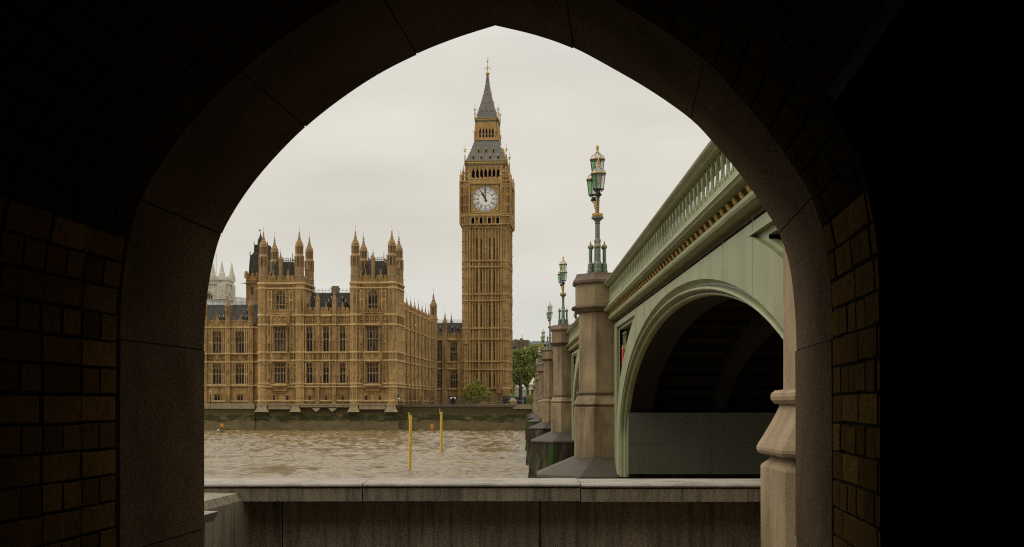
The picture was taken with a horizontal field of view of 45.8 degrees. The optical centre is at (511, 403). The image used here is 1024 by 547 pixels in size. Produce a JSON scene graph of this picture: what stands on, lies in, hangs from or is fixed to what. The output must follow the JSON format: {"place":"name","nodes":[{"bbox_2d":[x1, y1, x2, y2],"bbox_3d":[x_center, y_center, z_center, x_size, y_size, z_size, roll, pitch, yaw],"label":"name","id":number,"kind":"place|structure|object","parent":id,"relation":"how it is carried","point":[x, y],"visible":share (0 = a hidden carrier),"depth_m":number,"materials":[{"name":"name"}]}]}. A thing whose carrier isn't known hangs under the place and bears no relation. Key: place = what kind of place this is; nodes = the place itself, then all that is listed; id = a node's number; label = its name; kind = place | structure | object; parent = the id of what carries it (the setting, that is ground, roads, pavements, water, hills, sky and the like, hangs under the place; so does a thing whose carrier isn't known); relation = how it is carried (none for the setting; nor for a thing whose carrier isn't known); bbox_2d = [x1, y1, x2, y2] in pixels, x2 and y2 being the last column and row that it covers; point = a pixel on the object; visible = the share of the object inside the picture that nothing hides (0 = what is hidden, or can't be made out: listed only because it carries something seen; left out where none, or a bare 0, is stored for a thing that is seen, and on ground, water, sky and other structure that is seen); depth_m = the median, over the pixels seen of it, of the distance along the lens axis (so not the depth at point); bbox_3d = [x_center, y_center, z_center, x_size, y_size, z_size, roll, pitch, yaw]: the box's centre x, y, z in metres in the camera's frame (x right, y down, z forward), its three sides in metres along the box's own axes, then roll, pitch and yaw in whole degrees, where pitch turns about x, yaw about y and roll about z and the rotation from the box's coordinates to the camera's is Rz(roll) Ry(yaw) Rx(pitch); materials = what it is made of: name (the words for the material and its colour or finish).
{"place":"outdoors","nodes":[
{"label":"outdoors","id":0,"kind":"place"},
{"bbox_2d":[233,297,245,304],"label":"temporary roof","id":1,"kind":"structure","parent":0,"point":[239,299],"depth_m":334.80,"materials":[{"name":"grey metal"}]},
{"bbox_2d":[204,429,528,477],"bbox_3d":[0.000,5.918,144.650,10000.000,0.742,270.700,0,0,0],"label":"river","id":2,"kind":"structure","parent":0,"point":[336,454],"depth_m":140.41,"materials":[{"name":"liquid"}]},
{"bbox_2d":[408,413,411,469],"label":"mooring pile","id":3,"kind":"object","parent":2,"relation":"in","point":[410,442],"visible":0.73,"depth_m":106.52,"materials":[{"name":"yellow paint"}]},
{"bbox_2d":[440,412,442,451],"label":"mooring pile","id":4,"kind":"object","parent":2,"relation":"in","point":[441,431],"visible":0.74,"depth_m":146.19,"materials":[{"name":"yellow paint"}]},
{"bbox_2d":[525,140,796,546],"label":"arch bridge","id":5,"kind":"structure","parent":2,"relation":"in","point":[670,354],"depth_m":34.69,"materials":[{"name":"metal"}]},
{"bbox_2d":[541,329,544,361],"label":"street lamp","id":6,"kind":"object","parent":5,"relation":"on","point":[543,340],"visible":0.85,"depth_m":155.75,"materials":[{"name":"metal"}]},
{"bbox_2d":[546,302,552,346],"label":"street lamp","id":7,"kind":"object","parent":5,"relation":"on","point":[549,326],"visible":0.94,"depth_m":115.25,"materials":[{"name":"metal"}]},
{"bbox_2d":[557,257,568,324],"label":"street lamp","id":8,"kind":"object","parent":5,"relation":"on","point":[562,321],"visible":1,"depth_m":76.27,"materials":[{"name":"metal"}]},
{"bbox_2d":[586,144,607,272],"bbox_3d":[2.857,-6.485,40.563,0.683,4.350,1.570,0,0,1],"label":"street lamp","id":9,"kind":"object","parent":5,"relation":"on","point":[597,265],"visible":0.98,"depth_m":40.47,"materials":[{"name":"green metal"}]},
{"bbox_2d":[428,404,508,404],"bbox_3d":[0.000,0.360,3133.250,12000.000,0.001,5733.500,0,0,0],"label":"ground","id":10,"kind":"structure","parent":0,"point":[469,404],"depth_m":309.48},
{"bbox_2d":[207,262,235,303],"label":"church tower","id":11,"kind":"structure","parent":10,"relation":"on","point":[221,287],"depth_m":515.22,"materials":[{"name":"stone"}]},
{"bbox_2d":[207,293,212,298],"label":"window","id":12,"kind":"structure","parent":11,"relation":"in","point":[210,295],"depth_m":515.85,"materials":[{"name":"glass"}]},
{"bbox_2d":[203,226,461,411],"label":"palace","id":13,"kind":"structure","parent":10,"relation":"on","point":[366,342],"depth_m":264.93,"materials":[{"name":"stone"}]},
{"bbox_2d":[212,364,221,383],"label":"window","id":14,"kind":"structure","parent":13,"relation":"in","point":[217,374],"depth_m":271.50,"materials":[{"name":"glass"}]},
{"bbox_2d":[212,332,221,352],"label":"window","id":15,"kind":"structure","parent":13,"relation":"in","point":[217,343],"depth_m":271.50,"materials":[{"name":"glass"}]},
{"bbox_2d":[214,394,220,399],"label":"window","id":16,"kind":"structure","parent":13,"relation":"in","point":[216,396],"depth_m":271.37,"materials":[{"name":"glass"}]},
{"bbox_2d":[207,300,231,304],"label":"temporary roof","id":17,"kind":"structure","parent":13,"relation":"on","point":[218,303],"depth_m":331.61,"materials":[{"name":"grey metal"}]},
{"bbox_2d":[235,332,243,352],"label":"window","id":18,"kind":"structure","parent":13,"relation":"in","point":[240,335],"depth_m":271.24,"materials":[{"name":"glass"}]},
{"bbox_2d":[236,394,242,399],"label":"window","id":19,"kind":"structure","parent":13,"relation":"in","point":[240,396],"depth_m":271.24,"materials":[{"name":"glass"}]},
{"bbox_2d":[235,364,244,383],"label":"window","id":20,"kind":"structure","parent":13,"relation":"in","point":[240,367],"depth_m":271.24,"materials":[{"name":"glass"}]},
{"bbox_2d":[241,230,270,325],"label":"roof tower","id":21,"kind":"structure","parent":13,"relation":"on","point":[252,278],"depth_m":280.30,"materials":[{"name":"stone"}]},
{"bbox_2d":[271,362,289,384],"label":"window","id":22,"kind":"structure","parent":13,"relation":"in","point":[279,369],"depth_m":264.56,"materials":[{"name":"glass"}]},
{"bbox_2d":[271,325,289,352],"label":"window","id":23,"kind":"structure","parent":13,"relation":"in","point":[279,333],"depth_m":264.56,"materials":[{"name":"glass"}]},
{"bbox_2d":[276,291,284,309],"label":"window","id":24,"kind":"structure","parent":13,"relation":"in","point":[280,295],"depth_m":265.21,"materials":[{"name":"glass"}]},
{"bbox_2d":[306,362,312,382],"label":"window","id":25,"kind":"structure","parent":13,"relation":"in","point":[309,366],"depth_m":265.28,"materials":[{"name":"glass"}]},
{"bbox_2d":[306,326,312,350],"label":"window","id":26,"kind":"structure","parent":13,"relation":"in","point":[309,330],"depth_m":265.34,"materials":[{"name":"glass"}]},
{"bbox_2d":[323,363,328,382],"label":"window","id":27,"kind":"structure","parent":13,"relation":"in","point":[326,365],"depth_m":265.21,"materials":[{"name":"glass"}]},
{"bbox_2d":[323,327,328,350],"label":"window","id":28,"kind":"structure","parent":13,"relation":"in","point":[326,329],"depth_m":265.21,"materials":[{"name":"glass"}]},
{"bbox_2d":[339,362,345,382],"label":"window","id":29,"kind":"structure","parent":13,"relation":"in","point":[342,366],"depth_m":264.95,"materials":[{"name":"glass"}]},
{"bbox_2d":[339,326,345,350],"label":"window","id":30,"kind":"structure","parent":13,"relation":"in","point":[342,330],"depth_m":264.95,"materials":[{"name":"glass"}]},
{"bbox_2d":[362,325,382,351],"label":"window","id":31,"kind":"structure","parent":13,"relation":"in","point":[372,332],"depth_m":263.02,"materials":[{"name":"glass"}]},
{"bbox_2d":[368,289,377,308],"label":"window","id":32,"kind":"structure","parent":13,"relation":"in","point":[372,294],"depth_m":263.66,"materials":[{"name":"glass"}]},
{"bbox_2d":[366,361,382,384],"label":"window","id":33,"kind":"structure","parent":13,"relation":"in","point":[372,369],"depth_m":263.02,"materials":[{"name":"glass"}]},
{"bbox_2d":[437,371,441,387],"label":"window","id":34,"kind":"structure","parent":13,"relation":"in","point":[439,379],"depth_m":323.04,"materials":[{"name":"glass"}]},
{"bbox_2d":[437,341,441,360],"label":"window","id":35,"kind":"structure","parent":13,"relation":"in","point":[439,342],"depth_m":323.04,"materials":[{"name":"glass"}]},
{"bbox_2d":[450,370,456,387],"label":"window","id":36,"kind":"structure","parent":13,"relation":"in","point":[453,374],"depth_m":322.73,"materials":[{"name":"glass"}]},
{"bbox_2d":[450,341,456,360],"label":"window","id":37,"kind":"structure","parent":13,"relation":"in","point":[453,344],"depth_m":322.73,"materials":[{"name":"glass"}]},
{"bbox_2d":[460,379,492,404],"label":"bush","id":38,"kind":"object","parent":10,"relation":"on","point":[479,394],"visible":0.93,"depth_m":284.48,"materials":[{"name":"green plant"}]},
{"bbox_2d":[459,58,514,402],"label":"clock tower","id":39,"kind":"structure","parent":10,"relation":"on","point":[487,205],"depth_m":320.29,"materials":[{"name":"stone"}]},
{"bbox_2d":[502,396,510,402],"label":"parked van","id":40,"kind":"object","parent":10,"relation":"on","point":[506,399],"visible":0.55,"depth_m":302.11,"materials":[{"name":"black metal"}]},
{"bbox_2d":[514,385,518,396],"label":"gate pier","id":41,"kind":"structure","parent":10,"relation":"on","point":[516,388],"depth_m":329.41,"materials":[{"name":"stone"}]},
{"bbox_2d":[518,374,522,404],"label":"dark post","id":42,"kind":"object","parent":10,"relation":"on","point":[520,401],"visible":1,"depth_m":299.67,"materials":[{"name":"black metal"}]},
{"bbox_2d":[512,338,530,396],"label":"office block","id":43,"kind":"structure","parent":10,"relation":"on","point":[517,344],"depth_m":400.03,"materials":[{"name":"brown stone"}]},
{"bbox_2d":[512,376,532,395],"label":"plane tree","id":44,"kind":"object","parent":10,"relation":"on","point":[526,385],"visible":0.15,"depth_m":383.89,"materials":[{"name":"green plant"}]},
{"bbox_2d":[512,349,535,385],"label":"plane tree","id":45,"kind":"object","parent":10,"relation":"on","point":[521,357],"visible":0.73,"depth_m":344.02,"materials":[{"name":"green plant"}]},
{"bbox_2d":[522,387,526,396],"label":"gate pier","id":46,"kind":"structure","parent":10,"relation":"on","point":[524,393],"depth_m":333.52,"materials":[{"name":"stone"}]},
{"bbox_2d":[526,394,532,404],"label":"hedge","id":47,"kind":"object","parent":10,"relation":"on","point":[530,398],"visible":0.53,"depth_m":285.00,"materials":[{"name":"green plant"}]},
{"bbox_2d":[517,343,542,393],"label":"plane tree","id":48,"kind":"object","parent":10,"relation":"on","point":[533,348],"visible":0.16,"depth_m":360.49,"materials":[{"name":"green plant"}]},
{"bbox_2d":[528,377,534,403],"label":"stone kiosk","id":49,"kind":"object","parent":10,"relation":"on","point":[530,385],"visible":0.29,"depth_m":309.04,"materials":[{"name":"beige stone"}]},
{"bbox_2d":[531,341,548,363],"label":"glass block","id":50,"kind":"structure","parent":10,"relation":"on","point":[539,342],"depth_m":460.67,"materials":[{"name":"grey glass"}]},
{"bbox_2d":[213,26,731,398],"label":"sky","id":51,"kind":"structure","parent":0,"point":[386,157],"materials":[{"name":"white"}]},
{"bbox_2d":[515,397,528,404],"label":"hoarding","id":52,"kind":"object","parent":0,"point":[523,400],"visible":0.61,"depth_m":304.91,"materials":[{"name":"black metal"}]},
{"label":"pavement","id":53,"kind":"structure","parent":0,"visible":0},
{"bbox_2d":[203,492,252,546],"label":"stair wall","id":54,"kind":"structure","parent":53,"relation":"on","point":[227,519],"depth_m":8.54,"materials":[{"name":"stone"}]},
{"bbox_2d":[204,478,760,546],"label":"parapet wall","id":55,"kind":"structure","parent":53,"relation":"on","point":[431,512],"depth_m":9.07,"materials":[{"name":"stone"}]},
{"bbox_2d":[0,0,1023,546],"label":"underpass","id":56,"kind":"object","parent":53,"relation":"on","point":[872,150],"visible":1,"depth_m":3.35,"materials":[{"name":"stone"}]},
{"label":"terrace","id":57,"kind":"structure","parent":0,"visible":0},
{"bbox_2d":[204,403,256,429],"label":"river wall","id":58,"kind":"structure","parent":57,"relation":"on","point":[235,416],"depth_m":265.36,"materials":[{"name":"stone"}]},
{"bbox_2d":[255,406,398,430],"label":"river wall","id":59,"kind":"structure","parent":57,"relation":"on","point":[324,418],"depth_m":264.12,"materials":[{"name":"brown stone"}]},
{"bbox_2d":[399,405,515,430],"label":"river wall","id":60,"kind":"structure","parent":57,"relation":"on","point":[476,417],"depth_m":263.97,"materials":[{"name":"stone"}]},
{"bbox_2d":[401,396,509,404],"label":"river railing","id":61,"kind":"object","parent":60,"relation":"on","point":[487,400],"visible":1,"depth_m":264.65,"materials":[{"name":"brown stone"}]},
{"bbox_2d":[508,398,516,404],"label":"wall pedestal","id":62,"kind":"object","parent":57,"relation":"on","point":[512,401],"depth_m":264.71,"materials":[{"name":"stone"}]},
{"bbox_2d":[513,406,531,430],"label":"river wall","id":63,"kind":"structure","parent":57,"relation":"on","point":[522,413],"depth_m":262.97,"materials":[{"name":"stone"}]}
]}

